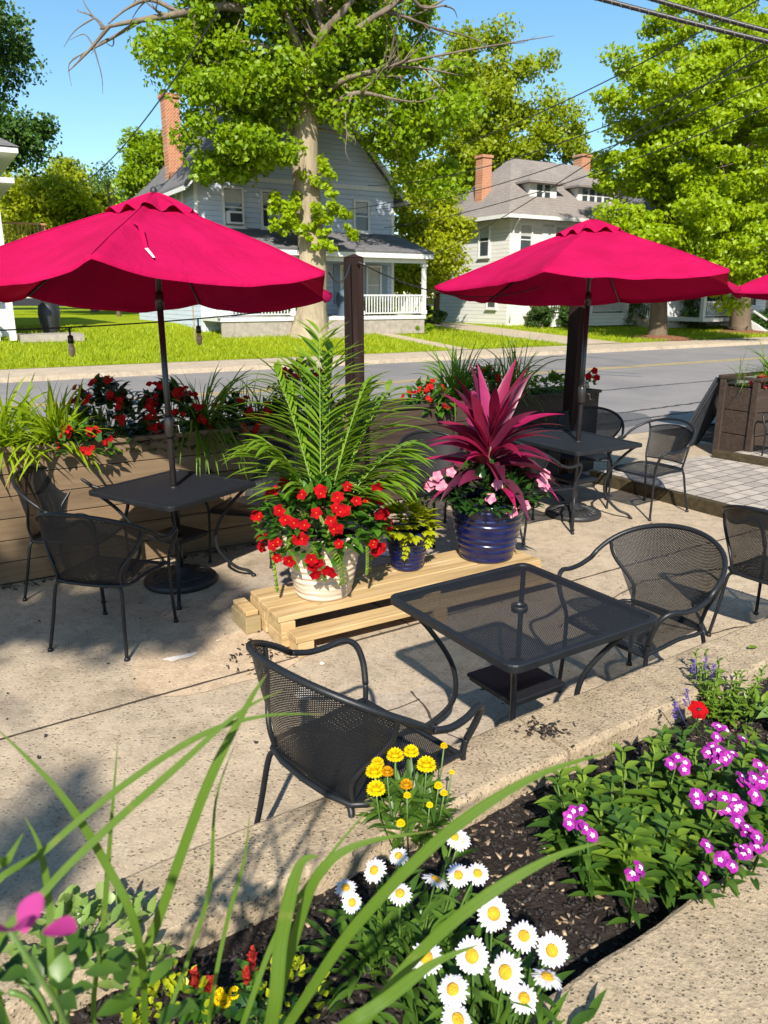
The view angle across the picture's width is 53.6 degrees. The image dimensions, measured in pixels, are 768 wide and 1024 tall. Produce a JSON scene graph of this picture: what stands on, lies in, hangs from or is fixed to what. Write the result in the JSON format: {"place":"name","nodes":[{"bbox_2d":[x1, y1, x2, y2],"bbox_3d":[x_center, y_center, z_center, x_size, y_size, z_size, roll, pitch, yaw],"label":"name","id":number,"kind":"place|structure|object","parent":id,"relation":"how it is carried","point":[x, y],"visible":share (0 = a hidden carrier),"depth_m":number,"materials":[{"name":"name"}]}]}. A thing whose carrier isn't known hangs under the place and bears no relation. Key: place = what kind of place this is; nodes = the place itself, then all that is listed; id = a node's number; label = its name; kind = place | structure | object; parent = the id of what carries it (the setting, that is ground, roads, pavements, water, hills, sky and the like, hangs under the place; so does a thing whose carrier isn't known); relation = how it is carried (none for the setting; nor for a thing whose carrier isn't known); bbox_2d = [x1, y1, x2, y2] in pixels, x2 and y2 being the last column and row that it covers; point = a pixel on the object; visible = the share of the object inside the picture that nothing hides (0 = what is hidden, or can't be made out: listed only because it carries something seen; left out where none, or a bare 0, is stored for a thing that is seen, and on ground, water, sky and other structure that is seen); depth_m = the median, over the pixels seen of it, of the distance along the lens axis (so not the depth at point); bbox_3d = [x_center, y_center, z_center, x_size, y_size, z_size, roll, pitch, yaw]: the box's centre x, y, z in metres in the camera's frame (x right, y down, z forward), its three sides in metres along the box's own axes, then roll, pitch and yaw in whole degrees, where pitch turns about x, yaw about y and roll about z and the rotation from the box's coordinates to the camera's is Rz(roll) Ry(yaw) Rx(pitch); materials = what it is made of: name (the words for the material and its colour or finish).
{"place":"outdoors","nodes":[
{"label":"outdoors","id":0,"kind":"place"},
{"bbox_2d":[13,306,480,323],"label":"lawn","id":1,"kind":"structure","parent":0,"point":[29,315],"depth_m":44.00,"materials":[{"name":"green plant"}]},
{"bbox_2d":[0,0,62,177],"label":"broadleaf tree","id":2,"kind":"object","parent":1,"relation":"on","point":[23,134],"visible":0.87,"depth_m":37.63,"materials":[{"name":"green plant"}]},
{"bbox_2d":[0,162,106,310],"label":"broadleaf tree","id":3,"kind":"object","parent":1,"relation":"on","point":[47,198],"visible":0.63,"depth_m":49.28,"materials":[{"name":"green plant"}]},
{"bbox_2d":[45,153,123,312],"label":"broadleaf tree","id":4,"kind":"object","parent":1,"relation":"on","point":[68,163],"visible":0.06,"depth_m":52.38,"materials":[{"name":"green plant"}]},
{"bbox_2d":[83,160,127,315],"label":"broadleaf tree","id":5,"kind":"object","parent":1,"relation":"on","point":[102,182],"visible":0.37,"depth_m":41.53,"materials":[{"name":"green plant"}]},
{"bbox_2d":[110,126,163,201],"bbox_3d":[-11.377,-13.992,37.509,4.336,9.107,3.621,0,16,0],"label":"broadleaf tree","id":6,"kind":"object","parent":1,"relation":"on","point":[144,150],"visible":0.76,"depth_m":35.87,"materials":[{"name":"green plant"}]},
{"bbox_2d":[393,175,478,318],"bbox_3d":[2.333,-13.370,39.310,5.096,7.527,5.462,0,16,0],"label":"broadleaf tree","id":7,"kind":"object","parent":1,"relation":"on","point":[436,236],"visible":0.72,"depth_m":38.08,"materials":[{"name":"green plant"}]},
{"bbox_2d":[391,12,600,194],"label":"broadleaf tree","id":8,"kind":"object","parent":1,"relation":"on","point":[498,84],"visible":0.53,"depth_m":52.32,"materials":[{"name":"green plant"}]},
{"bbox_2d":[440,153,649,327],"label":"cream house","id":9,"kind":"structure","parent":1,"relation":"on","point":[551,212],"depth_m":41.24,"materials":[{"name":"grey"}]},
{"bbox_2d":[0,298,751,442],"bbox_3d":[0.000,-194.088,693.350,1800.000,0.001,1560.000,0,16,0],"label":"ground","id":10,"kind":"structure","parent":0,"point":[708,436],"depth_m":29.94,"materials":[{"name":"soil"}]},
{"bbox_2d":[0,341,767,382],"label":"kerb","id":11,"kind":"structure","parent":10,"relation":"on","point":[159,372],"depth_m":22.79,"materials":[{"name":"concrete"}]},
{"bbox_2d":[0,432,767,925],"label":"patio","id":12,"kind":"structure","parent":0,"point":[84,668],"depth_m":4.15,"materials":[{"name":"concrete"}]},
{"bbox_2d":[11,465,134,603],"bbox_3d":[-2.183,0.124,5.307,0.628,0.872,0.730,1,16,4],"label":"patio chair","id":13,"kind":"object","parent":12,"relation":"on","point":[59,503],"visible":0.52,"depth_m":5.29,"materials":[{"name":"black metal"}]},
{"bbox_2d":[34,512,178,661],"bbox_3d":[-1.650,0.345,4.523,0.730,0.872,0.628,4,16,13],"label":"patio chair","id":14,"kind":"object","parent":12,"relation":"on","point":[102,576],"visible":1,"depth_m":4.27,"materials":[{"name":"black metal"}]},
{"bbox_2d":[89,469,255,609],"bbox_3d":[-1.480,0.161,5.450,0.830,0.722,0.830,10,18,31],"label":"patio table","id":15,"kind":"object","parent":12,"relation":"on","point":[156,491],"visible":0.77,"depth_m":5.32,"materials":[{"name":"metal"}]},
{"bbox_2d":[0,410,347,583],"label":"wooden planter","id":16,"kind":"object","parent":12,"relation":"on","point":[69,473],"visible":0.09,"depth_m":5.72,"materials":[{"name":"wood"}]},
{"bbox_2d":[0,370,59,483],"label":"strap leaf plant","id":17,"kind":"object","parent":16,"relation":"in","point":[5,431],"visible":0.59,"depth_m":5.31,"materials":[{"name":"green plant"}]},
{"bbox_2d":[0,377,125,486],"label":"strap leaf plant","id":18,"kind":"object","parent":16,"relation":"in","point":[53,420],"visible":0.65,"depth_m":5.39,"materials":[{"name":"green plant"}]},
{"bbox_2d":[52,416,119,463],"bbox_3d":[-2.170,-0.503,5.458,0.525,0.349,0.404,0,16,0],"label":"begonia","id":19,"kind":"object","parent":16,"relation":"in","point":[85,450],"visible":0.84,"depth_m":5.41,"materials":[{"name":"red plant"}]},
{"bbox_2d":[64,373,166,454],"bbox_3d":[-2.072,-0.736,5.774,0.869,0.634,0.573,0,16,0],"label":"begonia","id":20,"kind":"object","parent":16,"relation":"in","point":[110,397],"visible":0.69,"depth_m":5.68,"materials":[{"name":"red plant"}]},
{"bbox_2d":[125,376,212,449],"bbox_3d":[-1.704,-0.778,5.983,0.771,0.601,0.584,0,16,0],"label":"begonia","id":21,"kind":"object","parent":16,"relation":"in","point":[157,395],"visible":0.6,"depth_m":5.89,"materials":[{"name":"red plant"}]},
{"bbox_2d":[126,361,289,479],"bbox_3d":[-1.415,-0.750,6.111,1.285,0.913,1.142,8,18,26],"label":"strap leaf plant","id":22,"kind":"object","parent":16,"relation":"in","point":[211,410],"visible":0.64,"depth_m":5.93,"materials":[{"name":"green plant"}]},
{"bbox_2d":[202,389,267,445],"bbox_3d":[-1.235,-0.774,6.187,0.600,0.483,0.503,0,16,0],"label":"begonia","id":23,"kind":"object","parent":16,"relation":"in","point":[249,409],"visible":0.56,"depth_m":6.10,"materials":[{"name":"red plant"}]},
{"bbox_2d":[247,395,311,440],"bbox_3d":[-0.874,-0.775,6.329,0.593,0.407,0.504,0,16,0],"label":"begonia","id":24,"kind":"object","parent":16,"relation":"in","point":[264,409],"visible":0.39,"depth_m":6.23,"materials":[{"name":"red plant"}]},
{"bbox_2d":[144,528,217,594],"bbox_3d":[-1.480,0.316,5.494,0.524,0.400,0.524,0,16,0],"label":"umbrella base","id":25,"kind":"object","parent":12,"relation":"on","point":[195,577],"visible":0.84,"depth_m":5.44,"materials":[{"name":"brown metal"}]},
{"bbox_2d":[0,187,331,529],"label":"patio umbrella","id":26,"kind":"object","parent":25,"relation":"on","point":[153,250],"visible":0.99,"depth_m":4.54,"materials":[{"name":"pink fabric"}]},
{"bbox_2d":[0,312,260,356],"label":"string light","id":27,"kind":"object","parent":26,"relation":"hanging from","point":[71,349],"visible":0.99,"depth_m":5.28,"materials":[{"name":"black plastic"}]},
{"bbox_2d":[132,620,326,695],"bbox_3d":[-0.842,0.821,4.428,1.228,0.001,0.699,-8,18,-27],"label":"patio patch","id":28,"kind":"object","parent":12,"relation":"on","point":[154,672],"visible":0.73,"depth_m":4.30,"materials":[{"name":"concrete"}]},
{"bbox_2d":[204,440,297,568],"bbox_3d":[-1.040,-0.086,6.047,0.730,0.872,0.628,4,16,13],"label":"patio chair","id":29,"kind":"object","parent":12,"relation":"on","point":[240,501],"visible":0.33,"depth_m":6.09,"materials":[{"name":"black metal"}]},
{"bbox_2d":[215,574,292,605],"bbox_3d":[-0.742,0.546,5.402,0.917,0.001,0.577,-12,20,-37],"label":"patio patch","id":30,"kind":"object","parent":12,"relation":"on","point":[228,597],"visible":0.37,"depth_m":5.43,"materials":[{"name":"grey concrete"}]},
{"bbox_2d":[0,719,567,1023],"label":"concrete curb","id":31,"kind":"structure","parent":12,"relation":"on","point":[498,758],"depth_m":2.27,"materials":[{"name":"beige concrete"}]},
{"bbox_2d":[343,254,364,527],"bbox_3d":[-0.241,-0.984,6.524,0.125,2.340,0.159,-9,18,-30],"label":"wooden post","id":32,"kind":"object","parent":12,"relation":"on","point":[354,304],"visible":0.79,"depth_m":6.33,"materials":[{"name":"brown wood"}]},
{"bbox_2d":[246,638,484,823],"bbox_3d":[-0.113,0.845,2.711,0.666,0.898,0.774,-14,21,-41],"label":"patio chair","id":33,"kind":"object","parent":12,"relation":"on","point":[291,758],"visible":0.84,"depth_m":2.44,"materials":[{"name":"black metal"}]},
{"bbox_2d":[0,529,758,739],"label":"expansion joint","id":34,"kind":"object","parent":12,"relation":"on","point":[254,668],"visible":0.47,"depth_m":4.08,"materials":[{"name":"grey concrete"}]},
{"bbox_2d":[232,549,556,657],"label":"timber platform","id":35,"kind":"structure","parent":12,"relation":"on","point":[273,613],"depth_m":4.72,"materials":[{"name":"brown wood"}]},
{"bbox_2d":[280,517,363,601],"bbox_3d":[-0.380,0.305,4.721,0.518,0.420,0.518,0,16,0],"label":"flower pot","id":36,"kind":"object","parent":35,"relation":"on","point":[307,587],"visible":0.6,"depth_m":4.59,"materials":[{"name":"ceramic"}]},
{"bbox_2d":[247,472,393,592],"bbox_3d":[-0.387,0.100,4.660,0.896,0.712,0.835,0,16,0],"label":"mandevilla","id":37,"kind":"object","parent":36,"relation":"in","point":[320,489],"visible":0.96,"depth_m":4.44,"materials":[{"name":"red plant"}]},
{"bbox_2d":[219,319,435,536],"bbox_3d":[-0.325,-0.501,4.636,1.315,1.324,1.154,0,16,0],"label":"palm","id":38,"kind":"object","parent":36,"relation":"in","point":[359,421],"visible":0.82,"depth_m":4.58,"materials":[{"name":"green plant"}]},
{"bbox_2d":[383,522,428,571],"bbox_3d":[0.160,0.242,5.192,0.328,0.285,0.328,0,16,0],"label":"flower pot","id":39,"kind":"object","parent":35,"relation":"on","point":[413,561],"visible":0.63,"depth_m":5.11,"materials":[{"name":"ceramic"}]},
{"bbox_2d":[375,496,443,560],"bbox_3d":[0.144,0.097,5.062,0.521,0.406,0.420,0,16,0],"label":"sweet potato vine","id":40,"kind":"object","parent":39,"relation":"in","point":[416,509],"visible":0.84,"depth_m":5.01,"materials":[{"name":"yellow plant"}]},
{"bbox_2d":[449,487,526,563],"bbox_3d":[0.730,0.102,5.392,0.552,0.445,0.552,0,16,0],"label":"flower pot","id":41,"kind":"object","parent":35,"relation":"on","point":[486,536],"visible":0.79,"depth_m":5.22,"materials":[{"name":"ceramic"}]},
{"bbox_2d":[424,455,550,517],"bbox_3d":[0.740,-0.205,5.300,0.821,0.388,0.808,-14,21,-41],"label":"mandevilla","id":42,"kind":"object","parent":41,"relation":"in","point":[486,474],"visible":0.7,"depth_m":5.13,"materials":[{"name":"pink plant"}]},
{"bbox_2d":[421,358,564,520],"bbox_3d":[0.753,-0.497,5.218,1.007,1.079,1.028,0,16,0],"label":"cordyline","id":43,"kind":"object","parent":41,"relation":"in","point":[493,423],"visible":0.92,"depth_m":5.16,"materials":[{"name":"pink plant"}]},
{"bbox_2d":[294,678,509,749],"bbox_3d":[0.133,1.017,3.737,1.192,0.001,0.606,-6,17,-19],"label":"patio patch","id":44,"kind":"object","parent":12,"relation":"on","point":[435,698],"visible":0.32,"depth_m":3.87,"materials":[{"name":"grey concrete"}]},
{"bbox_2d":[399,430,482,547],"bbox_3d":[0.478,-0.229,6.552,0.730,0.872,0.628,-9,18,-30],"label":"patio chair","id":45,"kind":"object","parent":12,"relation":"on","point":[438,465],"visible":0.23,"depth_m":6.72,"materials":[{"name":"black metal"}]},
{"bbox_2d":[330,386,601,500],"bbox_3d":[0.975,-0.796,8.348,3.335,0.949,0.549,-9,18,-30],"label":"wooden planter","id":46,"kind":"object","parent":12,"relation":"on","point":[554,404],"visible":0.08,"depth_m":7.80,"materials":[{"name":"wood"}]},
{"bbox_2d":[399,375,456,417],"bbox_3d":[0.445,-1.178,7.787,0.629,0.444,0.524,0,16,0],"label":"begonia","id":47,"kind":"object","parent":46,"relation":"in","point":[429,384],"visible":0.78,"depth_m":7.69,"materials":[{"name":"red plant"}]},
{"bbox_2d":[407,335,512,420],"bbox_3d":[0.816,-1.397,8.071,1.342,0.992,1.404,0,16,0],"label":"strap leaf plant","id":48,"kind":"object","parent":46,"relation":"in","point":[455,368],"visible":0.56,"depth_m":7.99,"materials":[{"name":"green plant"}]},
{"bbox_2d":[466,329,563,420],"bbox_3d":[1.407,-1.545,8.490,1.481,1.025,1.339,11,19,34],"label":"strap leaf plant","id":49,"kind":"object","parent":46,"relation":"in","point":[512,360],"visible":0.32,"depth_m":8.41,"materials":[{"name":"green plant"}]},
{"bbox_2d":[390,563,657,738],"bbox_3d":[0.585,0.748,3.376,0.830,0.722,0.830,-10,19,-32],"label":"patio table","id":50,"kind":"object","parent":12,"relation":"on","point":[513,681],"visible":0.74,"depth_m":3.25,"materials":[{"name":"black metal"}]},
{"bbox_2d":[502,438,582,544],"bbox_3d":[1.263,-0.242,6.601,0.628,0.872,0.730,-9,18,-30],"label":"patio chair","id":51,"kind":"object","parent":12,"relation":"on","point":[552,485],"visible":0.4,"depth_m":6.37,"materials":[{"name":"black metal"}]},
{"bbox_2d":[545,474,601,522],"bbox_3d":[1.800,-0.163,7.187,0.524,0.400,0.524,0,16,0],"label":"umbrella base","id":52,"kind":"object","parent":12,"relation":"on","point":[562,512],"visible":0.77,"depth_m":7.12,"materials":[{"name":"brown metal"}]},
{"bbox_2d":[434,215,740,473],"bbox_3d":[1.800,-1.273,6.882,2.722,2.662,2.396,0,16,0],"label":"patio umbrella","id":53,"kind":"object","parent":52,"relation":"on","point":[591,261],"visible":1,"depth_m":6.44,"materials":[{"name":"pink fabric"}]},
{"bbox_2d":[558,306,589,484],"bbox_3d":[2.059,-1.439,8.152,0.155,2.330,0.189,-9,18,-30],"label":"wooden post","id":54,"kind":"object","parent":12,"relation":"on","point":[574,348],"visible":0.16,"depth_m":8.08,"materials":[{"name":"brown wood"}]},
{"bbox_2d":[516,431,641,530],"bbox_3d":[1.800,-0.318,7.143,0.830,0.722,0.830,-9,18,-30],"label":"patio table","id":55,"kind":"object","parent":12,"relation":"on","point":[588,443],"visible":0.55,"depth_m":7.00,"materials":[{"name":"metal"}]},
{"bbox_2d":[553,406,624,499],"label":"patio chair","id":56,"kind":"object","parent":12,"relation":"on","point":[601,416],"visible":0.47,"depth_m":8.12,"materials":[{"name":"black metal"}]},
{"bbox_2d":[514,850,767,1023],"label":"concrete curb","id":57,"kind":"structure","parent":12,"relation":"on","point":[691,961],"depth_m":1.87,"materials":[{"name":"beige concrete"}]},
{"bbox_2d":[557,523,727,692],"bbox_3d":[1.306,0.540,3.835,0.628,0.872,0.730,-10,19,-32],"label":"patio chair","id":58,"kind":"object","parent":12,"relation":"on","point":[676,616],"visible":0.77,"depth_m":3.90,"materials":[{"name":"black metal"}]},
{"bbox_2d":[518,618,767,773],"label":"concrete curb","id":59,"kind":"structure","parent":12,"relation":"on","point":[631,708],"depth_m":3.15,"materials":[{"name":"beige concrete"}]},
{"bbox_2d":[605,418,695,520],"bbox_3d":[2.576,-0.440,7.299,0.628,0.872,0.730,-10,19,-32],"label":"patio chair","id":60,"kind":"object","parent":12,"relation":"on","point":[664,453],"visible":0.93,"depth_m":7.35,"materials":[{"name":"black metal"}]},
{"bbox_2d":[589,470,767,529],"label":"timber edging","id":61,"kind":"object","parent":12,"relation":"on","point":[694,502],"visible":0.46,"depth_m":7.65,"materials":[{"name":"brown wood"}]},
{"bbox_2d":[673,372,737,451],"bbox_3d":[4.368,-1.352,10.288,0.457,1.017,1.086,14,21,40],"label":"sandwich board","id":62,"kind":"object","parent":12,"relation":"on","point":[702,417],"visible":0.54,"depth_m":10.16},
{"bbox_2d":[706,505,767,636],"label":"patio chair","id":63,"kind":"object","parent":12,"relation":"on","point":[755,565],"visible":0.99,"depth_m":4.40,"materials":[{"name":"black metal"}]},
{"bbox_2d":[0,344,767,435],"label":"road","id":64,"kind":"structure","parent":0,"point":[662,375],"depth_m":19.10,"materials":[{"name":"grey asphalt"}]},
{"bbox_2d":[0,323,767,368],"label":"lawn","id":65,"kind":"structure","parent":0,"point":[117,336],"depth_m":27.44,"materials":[{"name":"green plant"}]},
{"bbox_2d":[0,138,84,342],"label":"white house","id":66,"kind":"structure","parent":65,"relation":"on","point":[8,152],"depth_m":25.74,"materials":[{"name":"paint"}]},
{"bbox_2d":[38,301,59,332],"bbox_3d":[-12.200,-7.105,27.712,0.760,1.180,0.741,0,16,0],"label":"trash can","id":67,"kind":"object","parent":65,"relation":"on","point":[48,314],"visible":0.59,"depth_m":27.45,"materials":[{"name":"grey plastic"}]},
{"bbox_2d":[129,92,433,338],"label":"blue house","id":68,"kind":"structure","parent":65,"relation":"on","point":[379,246],"depth_m":31.66,"materials":[{"name":"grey wood"}]},
{"bbox_2d":[221,185,246,228],"bbox_3d":[-5.887,-11.971,29.899,1.020,1.585,0.350,-9,18,-30],"label":"window","id":69,"kind":"structure","parent":68,"relation":"in","point":[233,210],"depth_m":29.91,"materials":[{"name":"white glass"}]},
{"bbox_2d":[353,199,371,233],"bbox_3d":[-0.964,-12.758,32.865,0.920,1.385,0.160,-9,18,-30],"label":"window","id":70,"kind":"structure","parent":68,"relation":"in","point":[361,221],"depth_m":32.90,"materials":[{"name":"grey glass"}]},
{"bbox_2d":[366,265,381,303],"bbox_3d":[-0.465,-10.134,33.957,0.800,1.680,0.100,-9,18,-30],"label":"window","id":71,"kind":"structure","parent":68,"relation":"in","point":[373,278],"depth_m":33.93,"materials":[{"name":"grey glass"}]},
{"bbox_2d":[64,0,553,338],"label":"broadleaf tree","id":72,"kind":"object","parent":65,"relation":"on","point":[305,62],"visible":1,"depth_m":26.64,"materials":[{"name":"green plant"}]},
{"bbox_2d":[523,305,557,327],"bbox_3d":[8.091,-10.081,39.228,1.467,1.419,1.443,-9,18,-30],"label":"hedge","id":73,"kind":"object","parent":65,"relation":"on","point":[539,316],"visible":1,"depth_m":39.11,"materials":[{"name":"green plant"}]},
{"bbox_2d":[587,0,767,341],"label":"maple tree","id":74,"kind":"object","parent":65,"relation":"on","point":[732,212],"visible":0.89,"depth_m":30.67,"materials":[{"name":"green plant"}]},
{"bbox_2d":[611,193,767,331],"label":"white house","id":75,"kind":"structure","parent":65,"relation":"on","point":[674,308],"depth_m":41.58,"materials":[{"name":"grey wood"}]},
{"bbox_2d":[623,0,767,337],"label":"maple tree","id":76,"kind":"object","parent":65,"relation":"on","point":[740,323],"visible":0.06,"depth_m":37.23,"materials":[{"name":"green plant"}]},
{"bbox_2d":[677,295,730,329],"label":"bush","id":77,"kind":"object","parent":65,"relation":"on","point":[696,313],"visible":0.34,"depth_m":41.50,"materials":[{"name":"green plant"}]},
{"bbox_2d":[0,337,767,376],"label":"sidewalk","id":78,"kind":"structure","parent":0,"point":[92,369],"depth_m":23.71,"materials":[{"name":"concrete"}]},
{"bbox_2d":[0,0,767,297],"label":"sky","id":79,"kind":"structure","parent":0,"point":[91,120],"materials":[{"name":"blue"}]},
{"bbox_2d":[55,677,767,1023],"bbox_3d":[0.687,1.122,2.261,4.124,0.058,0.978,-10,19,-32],"label":"mulch","id":80,"kind":"object","parent":0,"point":[547,881],"visible":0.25,"depth_m":2.20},
{"bbox_2d":[0,892,76,1023],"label":"pink flower","id":81,"kind":"object","parent":80,"relation":"on","point":[29,910],"visible":1,"depth_m":0.61,"materials":[{"name":"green plant"}]},
{"bbox_2d":[2,881,176,994],"bbox_3d":[-0.764,1.102,1.944,0.387,0.263,0.342,-11,19,-34],"label":"euonymus","id":82,"kind":"object","parent":80,"relation":"on","point":[81,908],"visible":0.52,"depth_m":1.94,"materials":[{"name":"green plant"}]},
{"bbox_2d":[0,918,197,1023],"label":"leafy plant","id":83,"kind":"object","parent":80,"relation":"on","point":[84,947],"visible":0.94,"depth_m":0.99,"materials":[{"name":"green plant"}]},
{"bbox_2d":[121,959,217,1023],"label":"sedum","id":84,"kind":"object","parent":80,"relation":"on","point":[170,982],"visible":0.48,"depth_m":1.78,"materials":[{"name":"yellow plant"}]},
{"bbox_2d":[174,945,264,1023],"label":"celosia","id":85,"kind":"object","parent":80,"relation":"on","point":[247,974],"visible":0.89,"depth_m":1.82,"materials":[{"name":"red plant"}]},
{"bbox_2d":[222,987,303,1023],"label":"leafy plant","id":86,"kind":"object","parent":80,"relation":"on","point":[242,999],"visible":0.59,"depth_m":1.78,"materials":[{"name":"green plant"}]},
{"bbox_2d":[258,954,329,1023],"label":"sedum","id":87,"kind":"object","parent":80,"relation":"on","point":[298,961],"visible":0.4,"depth_m":1.84,"materials":[{"name":"yellow plant"}]},
{"bbox_2d":[0,674,617,1023],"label":"daylily","id":88,"kind":"object","parent":80,"relation":"on","point":[401,981],"visible":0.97,"depth_m":1.09,"materials":[{"name":"green plant"}]},
{"bbox_2d":[285,830,499,1023],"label":"shasta daisy","id":89,"kind":"object","parent":80,"relation":"on","point":[438,907],"visible":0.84,"depth_m":1.92,"materials":[{"name":"green plant"}]},
{"bbox_2d":[355,742,461,855],"bbox_3d":[0.075,0.898,2.400,0.346,0.366,0.335,0,16,0],"label":"zinnia","id":90,"kind":"object","parent":80,"relation":"on","point":[418,804],"visible":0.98,"depth_m":2.35,"materials":[{"name":"yellow plant"}]},
{"bbox_2d":[356,896,606,1023],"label":"shasta daisy","id":91,"kind":"object","parent":80,"relation":"on","point":[512,1003],"visible":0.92,"depth_m":1.71,"materials":[{"name":"white plant"}]},
{"bbox_2d":[526,742,734,927],"bbox_3d":[0.744,0.946,2.300,0.612,0.329,0.499,-12,20,-35],"label":"phlox","id":92,"kind":"object","parent":80,"relation":"on","point":[647,838],"visible":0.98,"depth_m":2.23,"materials":[{"name":"green plant"}]},
{"bbox_2d":[634,722,767,909],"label":"phlox","id":93,"kind":"object","parent":80,"relation":"on","point":[739,784],"visible":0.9,"depth_m":2.35,"materials":[{"name":"purple plant"}]},
{"bbox_2d":[672,648,767,728],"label":"salvia","id":94,"kind":"object","parent":80,"relation":"on","point":[711,695],"visible":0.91,"depth_m":3.17,"materials":[{"name":"green plant"}]},
{"bbox_2d":[710,686,767,735],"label":"leafy plant","id":95,"kind":"object","parent":80,"relation":"on","point":[751,711],"visible":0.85,"depth_m":3.10,"materials":[{"name":"green plant"}]},
{"bbox_2d":[424,323,621,343],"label":"sidewalk","id":96,"kind":"structure","parent":0,"point":[532,335],"depth_m":35.57,"materials":[{"name":"concrete"}]},
{"bbox_2d":[595,0,767,43],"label":"cable bundle","id":97,"kind":"object","parent":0,"point":[745,36],"visible":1,"depth_m":11.81,"materials":[{"name":"grey metal"}]},
{"bbox_2d":[600,449,767,509],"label":"paved terrace","id":98,"kind":"structure","parent":0,"point":[727,481],"depth_m":8.11,"materials":[{"name":"grey tile"}]},
{"bbox_2d":[712,371,767,451],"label":"wooden planter","id":99,"kind":"object","parent":98,"relation":"on","point":[739,425],"visible":0.83,"depth_m":9.63,"materials":[{"name":"wood"}]},
{"bbox_2d":[712,450,767,466],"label":"timber beam","id":100,"kind":"structure","parent":98,"relation":"on","point":[743,458],"depth_m":8.96,"materials":[{"name":"brown wood"}]},
{"bbox_2d":[648,0,767,33],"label":"cable bundle","id":101,"kind":"object","parent":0,"point":[714,16],"visible":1,"depth_m":12.11,"materials":[{"name":"grey metal"}]},
{"bbox_2d":[731,275,767,299],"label":"patio umbrella","id":102,"kind":"object","parent":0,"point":[757,288],"visible":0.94,"depth_m":9.62,"materials":[{"name":"pink fabric"}]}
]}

